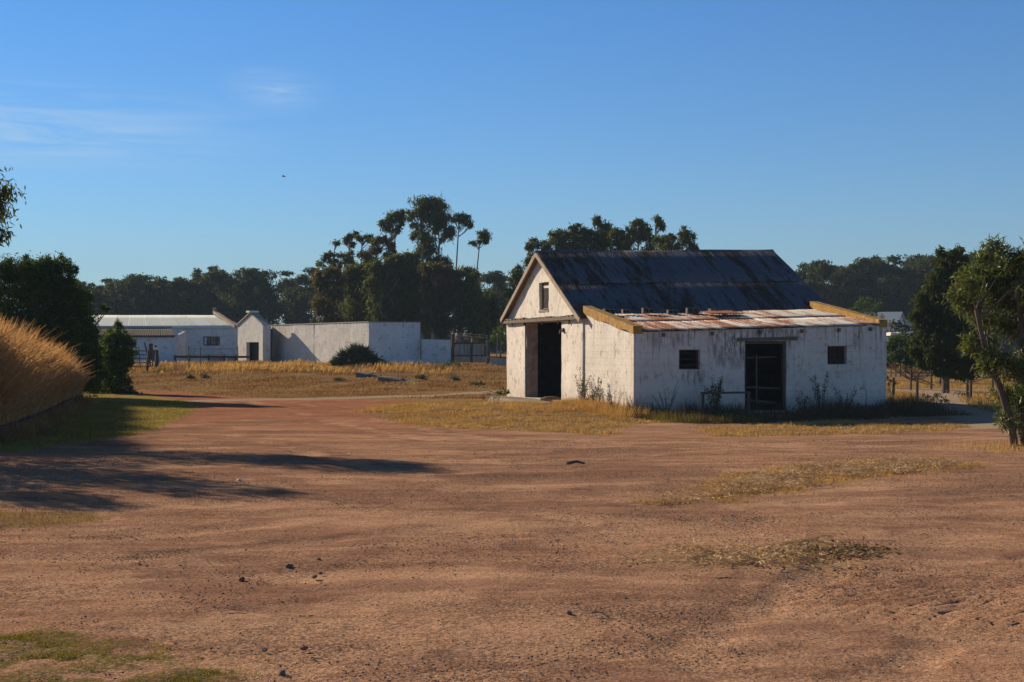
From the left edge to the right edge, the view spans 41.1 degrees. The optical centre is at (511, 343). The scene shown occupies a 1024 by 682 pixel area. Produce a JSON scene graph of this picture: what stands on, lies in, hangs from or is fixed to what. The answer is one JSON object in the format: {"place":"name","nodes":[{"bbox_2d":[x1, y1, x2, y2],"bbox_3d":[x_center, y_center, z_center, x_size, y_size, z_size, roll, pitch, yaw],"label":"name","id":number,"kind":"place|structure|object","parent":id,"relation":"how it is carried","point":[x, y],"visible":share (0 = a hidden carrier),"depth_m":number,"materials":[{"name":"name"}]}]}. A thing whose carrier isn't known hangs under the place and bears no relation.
{"place":"outdoors","nodes":[
{"label":"outdoors","id":0,"kind":"place"},
{"bbox_2d":[0,506,121,528],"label":"dry grass","id":1,"kind":"structure","parent":0,"point":[44,521],"depth_m":16.63,"materials":[{"name":"brown plant"}]},
{"bbox_2d":[0,399,200,452],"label":"lawn grass","id":2,"kind":"structure","parent":0,"point":[122,420],"depth_m":41.36,"materials":[{"name":"plant"}]},
{"bbox_2d":[0,620,270,681],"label":"green grass","id":3,"kind":"structure","parent":0,"point":[14,636],"depth_m":9.21,"materials":[{"name":"green plant"}]},
{"bbox_2d":[128,357,452,374],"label":"tall grass","id":4,"kind":"structure","parent":0,"point":[223,366],"depth_m":91.57,"materials":[{"name":"yellow plant"}]},
{"bbox_2d":[117,360,506,398],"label":"dry grass","id":5,"kind":"structure","parent":0,"point":[305,379],"depth_m":77.05,"materials":[{"name":"plant"}]},
{"bbox_2d":[0,334,1023,681],"bbox_3d":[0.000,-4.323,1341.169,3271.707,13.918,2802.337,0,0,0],"label":"ground","id":6,"kind":"structure","parent":0,"point":[474,618],"depth_m":13.43,"materials":[{"name":"brown soil"}]},
{"bbox_2d":[0,166,26,246],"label":"bluegum tree","id":7,"kind":"object","parent":6,"relation":"on","point":[5,193],"visible":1,"depth_m":33.12,"materials":[{"name":"green plant"}]},
{"bbox_2d":[0,395,82,436],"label":"stone wall","id":8,"kind":"structure","parent":6,"relation":"on","point":[2,427],"depth_m":38.49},
{"bbox_2d":[0,394,98,442],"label":"wall weeds","id":9,"kind":"object","parent":6,"relation":"on","point":[32,427],"depth_m":38.54,"materials":[{"name":"green plant"}]},
{"bbox_2d":[0,250,115,396],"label":"wattle tree","id":10,"kind":"object","parent":6,"relation":"on","point":[46,293],"visible":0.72,"depth_m":60.67,"materials":[{"name":"green plant"}]},
{"bbox_2d":[78,281,102,310],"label":"gum tree","id":11,"kind":"object","parent":6,"relation":"on","point":[84,283],"visible":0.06,"depth_m":232.95,"materials":[{"name":"green plant"}]},
{"bbox_2d":[91,285,113,314],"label":"gum tree","id":12,"kind":"object","parent":6,"relation":"on","point":[99,295],"visible":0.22,"depth_m":234.45,"materials":[{"name":"green plant"}]},
{"bbox_2d":[87,316,141,393],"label":"wattle bush","id":13,"kind":"object","parent":6,"relation":"on","point":[119,360],"visible":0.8,"depth_m":65.64,"materials":[{"name":"green plant"}]},
{"bbox_2d":[101,283,136,314],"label":"gum tree","id":14,"kind":"object","parent":6,"relation":"on","point":[126,304],"visible":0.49,"depth_m":231.04,"materials":[{"name":"green plant"}]},
{"bbox_2d":[108,273,156,310],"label":"gum tree","id":15,"kind":"object","parent":6,"relation":"on","point":[129,286],"visible":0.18,"depth_m":238.50,"materials":[{"name":"green plant"}]},
{"bbox_2d":[122,272,158,314],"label":"gum tree","id":16,"kind":"object","parent":6,"relation":"on","point":[140,291],"visible":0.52,"depth_m":236.80,"materials":[{"name":"green plant"}]},
{"bbox_2d":[96,326,185,362],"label":"outbuilding","id":17,"kind":"structure","parent":6,"relation":"on","point":[171,344],"depth_m":114.07,"materials":[{"name":"paint"}]},
{"bbox_2d":[133,275,185,314],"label":"gum tree","id":18,"kind":"object","parent":6,"relation":"on","point":[160,283],"visible":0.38,"depth_m":235.93,"materials":[{"name":"green plant"}]},
{"bbox_2d":[93,307,237,360],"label":"stable","id":19,"kind":"structure","parent":6,"relation":"on","point":[213,334],"depth_m":128.13,"materials":[{"name":"white paint"}]},
{"bbox_2d":[153,284,187,314],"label":"gum tree","id":20,"kind":"object","parent":6,"relation":"on","point":[165,297],"visible":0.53,"depth_m":233.78,"materials":[{"name":"green plant"}]},
{"bbox_2d":[159,276,202,314],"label":"gum tree","id":21,"kind":"object","parent":6,"relation":"on","point":[179,284],"visible":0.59,"depth_m":234.77,"materials":[{"name":"green plant"}]},
{"bbox_2d":[185,276,216,314],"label":"gum tree","id":22,"kind":"object","parent":6,"relation":"on","point":[203,289],"visible":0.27,"depth_m":237.65,"materials":[{"name":"green plant"}]},
{"bbox_2d":[174,355,250,362],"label":"kraal fence","id":23,"kind":"object","parent":6,"relation":"on","point":[205,358],"visible":0.59,"depth_m":112.28,"materials":[{"name":"wood"}]},
{"bbox_2d":[192,268,238,320],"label":"gum tree","id":24,"kind":"object","parent":6,"relation":"on","point":[217,276],"visible":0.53,"depth_m":234.29,"materials":[{"name":"green plant"}]},
{"bbox_2d":[214,278,251,322],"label":"gum tree","id":25,"kind":"object","parent":6,"relation":"on","point":[229,284],"visible":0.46,"depth_m":230.81,"materials":[{"name":"green plant"}]},
{"bbox_2d":[225,267,274,321],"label":"gum tree","id":26,"kind":"object","parent":6,"relation":"on","point":[253,279],"visible":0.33,"depth_m":230.10,"materials":[{"name":"green plant"}]},
{"bbox_2d":[236,311,272,361],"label":"gatehouse","id":27,"kind":"object","parent":6,"relation":"on","point":[255,336],"visible":0.82,"depth_m":118.94,"materials":[{"name":"paint"}]},
{"bbox_2d":[228,275,280,324],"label":"gum tree","id":28,"kind":"object","parent":6,"relation":"on","point":[243,307],"visible":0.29,"depth_m":229.90,"materials":[{"name":"green plant"}]},
{"bbox_2d":[242,279,290,324],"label":"gum tree","id":29,"kind":"object","parent":6,"relation":"on","point":[265,287],"visible":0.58,"depth_m":228.28,"materials":[{"name":"green plant"}]},
{"bbox_2d":[256,268,280,324],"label":"gum tree","id":30,"kind":"object","parent":6,"relation":"on","point":[269,273],"visible":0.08,"depth_m":256.07,"materials":[{"name":"green plant"}]},
{"bbox_2d":[272,270,301,322],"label":"gum tree","id":31,"kind":"object","parent":6,"relation":"on","point":[285,283],"visible":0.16,"depth_m":248.03,"materials":[{"name":"green plant"}]},
{"bbox_2d":[279,274,313,323],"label":"gum tree","id":32,"kind":"object","parent":6,"relation":"on","point":[290,318],"visible":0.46,"depth_m":242.81,"materials":[{"name":"green plant"}]},
{"bbox_2d":[285,266,341,323],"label":"gum tree","id":33,"kind":"object","parent":6,"relation":"on","point":[305,297],"visible":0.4,"depth_m":242.18,"materials":[{"name":"green plant"}]},
{"bbox_2d":[314,238,346,304],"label":"gum tree","id":34,"kind":"object","parent":6,"relation":"on","point":[327,258],"visible":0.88,"depth_m":151.02,"materials":[{"name":"green plant"}]},
{"bbox_2d":[309,264,352,322],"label":"gum tree","id":35,"kind":"object","parent":6,"relation":"on","point":[331,292],"visible":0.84,"depth_m":137.89,"materials":[{"name":"green plant"}]},
{"bbox_2d":[271,321,420,363],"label":"yard wall","id":36,"kind":"structure","parent":6,"relation":"on","point":[390,341],"depth_m":108.57,"materials":[{"name":"paint"}]},
{"bbox_2d":[341,229,359,306],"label":"gum tree","id":37,"kind":"object","parent":6,"relation":"on","point":[348,255],"visible":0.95,"depth_m":150.76,"materials":[{"name":"green plant"}]},
{"bbox_2d":[335,258,371,321],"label":"gum tree","id":38,"kind":"object","parent":6,"relation":"on","point":[355,301],"visible":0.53,"depth_m":144.46,"materials":[{"name":"green plant"}]},
{"bbox_2d":[326,341,392,366],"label":"bush","id":39,"kind":"object","parent":6,"relation":"on","point":[356,354],"visible":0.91,"depth_m":96.39,"materials":[{"name":"green plant"}]},
{"bbox_2d":[352,233,378,261],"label":"gum tree","id":40,"kind":"object","parent":6,"relation":"on","point":[359,238],"visible":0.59,"depth_m":149.39,"materials":[{"name":"green plant"}]},
{"bbox_2d":[357,232,397,262],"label":"gum tree","id":41,"kind":"object","parent":6,"relation":"on","point":[377,241],"visible":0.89,"depth_m":145.76,"materials":[{"name":"green plant"}]},
{"bbox_2d":[357,254,410,321],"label":"gum tree","id":42,"kind":"object","parent":6,"relation":"on","point":[380,279],"visible":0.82,"depth_m":140.09,"materials":[{"name":"green plant"}]},
{"bbox_2d":[376,208,408,249],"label":"gum tree","id":43,"kind":"object","parent":6,"relation":"on","point":[396,219],"visible":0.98,"depth_m":147.57,"materials":[{"name":"green plant"}]},
{"bbox_2d":[377,376,418,382],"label":"fallen slab","id":44,"kind":"structure","parent":6,"relation":"on","point":[390,379],"depth_m":77.53,"materials":[{"name":"grey concrete"}]},
{"bbox_2d":[387,249,430,338],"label":"gum tree","id":45,"kind":"object","parent":6,"relation":"on","point":[408,288],"visible":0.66,"depth_m":140.18,"materials":[{"name":"green plant"}]},
{"bbox_2d":[405,190,451,338],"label":"gum tree","id":46,"kind":"object","parent":6,"relation":"on","point":[427,210],"visible":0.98,"depth_m":150.42,"materials":[{"name":"green plant"}]},
{"bbox_2d":[422,339,450,363],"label":"wall","id":47,"kind":"structure","parent":6,"relation":"on","point":[437,351],"depth_m":107.98,"materials":[{"name":"white paint"}]},
{"bbox_2d":[414,261,465,339],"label":"gum tree","id":48,"kind":"object","parent":6,"relation":"on","point":[436,277],"visible":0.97,"depth_m":136.77,"materials":[{"name":"green plant"}]},
{"bbox_2d":[425,213,458,339],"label":"gum tree","id":49,"kind":"object","parent":6,"relation":"on","point":[446,232],"visible":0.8,"depth_m":150.51,"materials":[{"name":"green plant"}]},
{"bbox_2d":[448,211,475,333],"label":"gum tree","id":50,"kind":"object","parent":6,"relation":"on","point":[462,219],"visible":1,"depth_m":147.04,"materials":[{"name":"green plant"}]},
{"bbox_2d":[445,265,493,342],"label":"gum tree","id":51,"kind":"object","parent":6,"relation":"on","point":[469,319],"visible":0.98,"depth_m":136.87,"materials":[{"name":"green plant"}]},
{"bbox_2d":[451,334,489,363],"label":"yard gate","id":52,"kind":"structure","parent":6,"relation":"on","point":[471,349],"depth_m":103.97,"materials":[{"name":"wood"}]},
{"bbox_2d":[467,228,492,341],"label":"gum tree","id":53,"kind":"object","parent":6,"relation":"on","point":[484,237],"visible":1,"depth_m":154.09,"materials":[{"name":"green plant"}]},
{"bbox_2d":[473,285,505,348],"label":"gum tree","id":54,"kind":"object","parent":6,"relation":"on","point":[494,311],"visible":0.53,"depth_m":140.37,"materials":[{"name":"green plant"}]},
{"bbox_2d":[474,270,509,352],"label":"gum tree","id":55,"kind":"object","parent":6,"relation":"on","point":[496,277],"visible":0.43,"depth_m":238.04,"materials":[{"name":"green plant"}]},
{"bbox_2d":[488,324,506,356],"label":"tree","id":56,"kind":"object","parent":6,"relation":"on","point":[499,327],"visible":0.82,"depth_m":124.74,"materials":[{"name":"green plant"}]},
{"bbox_2d":[495,263,525,325],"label":"gum tree","id":57,"kind":"object","parent":6,"relation":"on","point":[517,275],"visible":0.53,"depth_m":135.72,"materials":[{"name":"green plant"}]},
{"bbox_2d":[488,396,547,403],"bbox_3d":[0.525,2.415,55.622,2.246,0.410,6.460,0,0,-17],"label":"doorstep","id":58,"kind":"object","parent":6,"relation":"on","point":[509,398],"visible":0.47,"depth_m":55.75,"materials":[{"name":"grey concrete"}]},
{"bbox_2d":[507,236,543,301],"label":"gum tree","id":59,"kind":"object","parent":6,"relation":"on","point":[533,243],"visible":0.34,"depth_m":137.88,"materials":[{"name":"green plant"}]},
{"bbox_2d":[539,227,576,249],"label":"gum tree","id":60,"kind":"object","parent":6,"relation":"on","point":[558,240],"visible":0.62,"depth_m":138.97,"materials":[{"name":"green plant"}]},
{"bbox_2d":[574,367,590,401],"bbox_3d":[2.688,1.598,51.031,0.636,1.466,0.538,0,0,-42],"label":"tall weed","id":61,"kind":"object","parent":6,"relation":"on","point":[580,392],"visible":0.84,"depth_m":51.03,"materials":[{"name":"green plant"}]},
{"bbox_2d":[567,223,598,249],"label":"gum tree","id":62,"kind":"object","parent":6,"relation":"on","point":[582,236],"visible":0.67,"depth_m":139.42,"materials":[{"name":"green plant"}]},
{"bbox_2d":[548,394,648,417],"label":"weeds","id":63,"kind":"object","parent":6,"relation":"on","point":[593,407],"visible":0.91,"depth_m":47.63,"materials":[{"name":"yellow plant"}]},
{"bbox_2d":[585,214,614,250],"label":"gum tree","id":64,"kind":"object","parent":6,"relation":"on","point":[604,227],"visible":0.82,"depth_m":139.31,"materials":[{"name":"green plant"}]},
{"bbox_2d":[599,226,640,250],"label":"gum tree","id":65,"kind":"object","parent":6,"relation":"on","point":[621,241],"visible":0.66,"depth_m":136.91,"materials":[{"name":"green plant"}]},
{"bbox_2d":[624,217,659,250],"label":"gum tree","id":66,"kind":"object","parent":6,"relation":"on","point":[641,234],"visible":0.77,"depth_m":140.01,"materials":[{"name":"green plant"}]},
{"bbox_2d":[650,213,666,248],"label":"gum tree","id":67,"kind":"object","parent":6,"relation":"on","point":[660,223],"visible":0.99,"depth_m":137.89,"materials":[{"name":"green plant"}]},
{"bbox_2d":[651,231,686,250],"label":"gum tree","id":68,"kind":"object","parent":6,"relation":"on","point":[665,242],"visible":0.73,"depth_m":131.64,"materials":[{"name":"green plant"}]},
{"bbox_2d":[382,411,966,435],"bbox_3d":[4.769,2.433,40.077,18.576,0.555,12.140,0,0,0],"label":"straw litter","id":69,"kind":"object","parent":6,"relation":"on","point":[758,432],"visible":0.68,"depth_m":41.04,"materials":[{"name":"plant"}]},
{"bbox_2d":[676,225,698,249],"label":"gum tree","id":70,"kind":"object","parent":6,"relation":"on","point":[686,235],"visible":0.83,"depth_m":133.88,"materials":[{"name":"green plant"}]},
{"bbox_2d":[500,249,886,412],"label":"barn","id":71,"kind":"structure","parent":6,"relation":"on","point":[786,334],"depth_m":52.54,"materials":[{"name":"white paint"}]},
{"bbox_2d":[636,409,762,423],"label":"weeds","id":72,"kind":"object","parent":6,"relation":"on","point":[728,419],"visible":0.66,"depth_m":44.89,"materials":[{"name":"yellow plant"}]},
{"bbox_2d":[701,375,723,413],"bbox_3d":[6.932,1.801,46.730,0.867,1.512,0.547,0,0,-18],"label":"tall weed","id":73,"kind":"object","parent":6,"relation":"on","point":[715,401],"visible":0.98,"depth_m":46.76,"materials":[{"name":"green plant"}]},
{"bbox_2d":[701,391,750,417],"bbox_3d":[7.296,2.088,46.615,1.703,0.926,0.140,0,0,0],"label":"feed trough frame","id":74,"kind":"object","parent":6,"relation":"on","point":[748,393],"visible":0.76,"depth_m":46.56,"materials":[{"name":"grey metal"}]},
{"bbox_2d":[710,542,820,556],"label":"dung litter","id":75,"kind":"object","parent":6,"relation":"on","point":[752,550],"visible":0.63,"depth_m":13.63,"materials":[{"name":"soil"}]},
{"bbox_2d":[616,392,972,422],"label":"weeds","id":76,"kind":"object","parent":6,"relation":"on","point":[927,407],"visible":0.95,"depth_m":46.98,"materials":[{"name":"green plant"}]},
{"bbox_2d":[745,548,847,566],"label":"dung litter","id":77,"kind":"object","parent":6,"relation":"on","point":[798,555],"visible":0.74,"depth_m":13.24,"materials":[{"name":"soil"}]},
{"bbox_2d":[614,454,987,571],"bbox_3d":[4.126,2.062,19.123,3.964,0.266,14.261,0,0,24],"label":"dry grass","id":78,"kind":"structure","parent":6,"relation":"on","point":[764,479],"depth_m":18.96,"materials":[{"name":"yellow plant"}]},
{"bbox_2d":[795,262,829,293],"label":"gum tree","id":79,"kind":"object","parent":6,"relation":"on","point":[800,265],"visible":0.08,"depth_m":231.06,"materials":[{"name":"green plant"}]},
{"bbox_2d":[767,539,869,556],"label":"dung litter","id":80,"kind":"object","parent":6,"relation":"on","point":[821,549],"visible":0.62,"depth_m":13.67,"materials":[{"name":"brown"}]},
{"bbox_2d":[808,372,830,409],"bbox_3d":[10.922,1.720,48.517,0.640,1.592,0.551,0,0,44],"label":"tall weed","id":81,"kind":"object","parent":6,"relation":"on","point":[818,390],"visible":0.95,"depth_m":48.53,"materials":[{"name":"green plant"}]},
{"bbox_2d":[800,259,846,316],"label":"gum tree","id":82,"kind":"object","parent":6,"relation":"on","point":[820,270],"visible":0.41,"depth_m":224.53,"materials":[{"name":"green plant"}]},
{"bbox_2d":[824,266,872,316],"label":"gum tree","id":83,"kind":"object","parent":6,"relation":"on","point":[852,290],"visible":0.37,"depth_m":228.94,"materials":[{"name":"green plant"}]},
{"bbox_2d":[800,542,901,560],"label":"dung litter","id":84,"kind":"object","parent":6,"relation":"on","point":[839,553],"visible":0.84,"depth_m":13.42,"materials":[{"name":"brown"}]},
{"bbox_2d":[802,535,906,556],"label":"dung litter","id":85,"kind":"object","parent":6,"relation":"on","point":[866,547],"visible":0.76,"depth_m":13.89,"materials":[{"name":"brown"}]},
{"bbox_2d":[841,269,871,308],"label":"gum tree","id":86,"kind":"object","parent":6,"relation":"on","point":[859,280],"visible":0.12,"depth_m":232.79,"materials":[{"name":"green plant"}]},
{"bbox_2d":[848,295,884,325],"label":"round tree","id":87,"kind":"object","parent":6,"relation":"on","point":[868,311],"visible":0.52,"depth_m":149.72,"materials":[{"name":"green plant"}]},
{"bbox_2d":[848,257,890,311],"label":"gum tree","id":88,"kind":"object","parent":6,"relation":"on","point":[862,264],"visible":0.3,"depth_m":233.40,"materials":[{"name":"green plant"}]},
{"bbox_2d":[859,258,901,311],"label":"gum tree","id":89,"kind":"object","parent":6,"relation":"on","point":[879,268],"visible":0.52,"depth_m":232.20,"materials":[{"name":"green plant"}]},
{"bbox_2d":[865,312,906,362],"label":"house","id":90,"kind":"structure","parent":6,"relation":"on","point":[891,316],"depth_m":183.34,"materials":[{"name":"white paint"}]},
{"bbox_2d":[873,254,914,280],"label":"gum tree","id":91,"kind":"object","parent":6,"relation":"on","point":[892,258],"visible":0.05,"depth_m":248.84,"materials":[{"name":"green plant"}]},
{"bbox_2d":[881,264,918,318],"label":"gum tree","id":92,"kind":"object","parent":6,"relation":"on","point":[890,281],"visible":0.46,"depth_m":233.31,"materials":[{"name":"green plant"}]},
{"bbox_2d":[886,318,918,372],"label":"garden tree","id":93,"kind":"object","parent":6,"relation":"on","point":[900,324],"visible":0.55,"depth_m":119.76,"materials":[{"name":"green plant"}]},
{"bbox_2d":[886,329,932,380],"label":"hedge","id":94,"kind":"object","parent":6,"relation":"on","point":[898,354],"visible":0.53,"depth_m":87.87,"materials":[{"name":"green plant"}]},
{"bbox_2d":[903,257,935,321],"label":"gum tree","id":95,"kind":"object","parent":6,"relation":"on","point":[920,265],"visible":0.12,"depth_m":230.26,"materials":[{"name":"green plant"}]},
{"bbox_2d":[886,361,1000,385],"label":"brown thicket","id":96,"kind":"object","parent":6,"relation":"on","point":[892,362],"visible":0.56,"depth_m":82.11,"materials":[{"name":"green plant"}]},
{"bbox_2d":[892,377,1006,400],"bbox_3d":[19.194,2.101,59.378,0.533,1.225,6.584,0,0,-39],"label":"field fence","id":97,"kind":"object","parent":6,"relation":"on","point":[968,391],"visible":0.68,"depth_m":59.85,"materials":[{"name":"brown wood"}]},
{"bbox_2d":[904,243,1001,392],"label":"evergreen tree","id":98,"kind":"object","parent":6,"relation":"on","point":[934,344],"visible":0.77,"depth_m":69.63,"materials":[{"name":"green plant"}]},
{"bbox_2d":[924,436,1023,452],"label":"weed patch","id":99,"kind":"object","parent":6,"relation":"on","point":[995,446],"visible":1,"depth_m":28.18,"materials":[{"name":"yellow plant"}]},
{"bbox_2d":[935,233,1023,448],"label":"willow tree","id":100,"kind":"object","parent":6,"relation":"on","point":[986,285],"visible":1,"depth_m":28.21,"materials":[{"name":"green plant"}]},
{"bbox_2d":[989,267,1023,357],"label":"gum tree","id":101,"kind":"object","parent":6,"relation":"on","point":[1012,344],"visible":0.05,"depth_m":223.47,"materials":[{"name":"green plant"}]},
{"bbox_2d":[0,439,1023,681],"bbox_3d":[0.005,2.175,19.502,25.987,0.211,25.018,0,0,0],"label":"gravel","id":102,"kind":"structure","parent":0,"point":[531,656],"depth_m":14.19,"materials":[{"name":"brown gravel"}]},
{"bbox_2d":[0,0,1023,333],"label":"sky","id":103,"kind":"structure","parent":0,"point":[154,137],"materials":[{"name":"blue"}]},
{"bbox_2d":[90,385,1017,436],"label":"dirt road","id":104,"kind":"structure","parent":0,"point":[222,415],"depth_m":44.61,"materials":[{"name":"brown soil"}]},
{"bbox_2d":[344,399,977,436],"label":"dry grass","id":105,"kind":"structure","parent":0,"point":[551,410],"depth_m":42.95,"materials":[{"name":"plant"}]},
{"bbox_2d":[863,377,1015,411],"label":"dry grass","id":106,"kind":"structure","parent":0,"point":[971,401],"depth_m":69.24,"materials":[{"name":"plant"}]},
{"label":"earth bank","id":107,"kind":"structure","parent":0,"visible":0},
{"bbox_2d":[0,315,97,424],"bbox_3d":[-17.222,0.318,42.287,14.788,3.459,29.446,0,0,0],"label":"golden grass","id":108,"kind":"structure","parent":107,"relation":"on","point":[21,379],"depth_m":37.36,"materials":[{"name":"yellow plant"}]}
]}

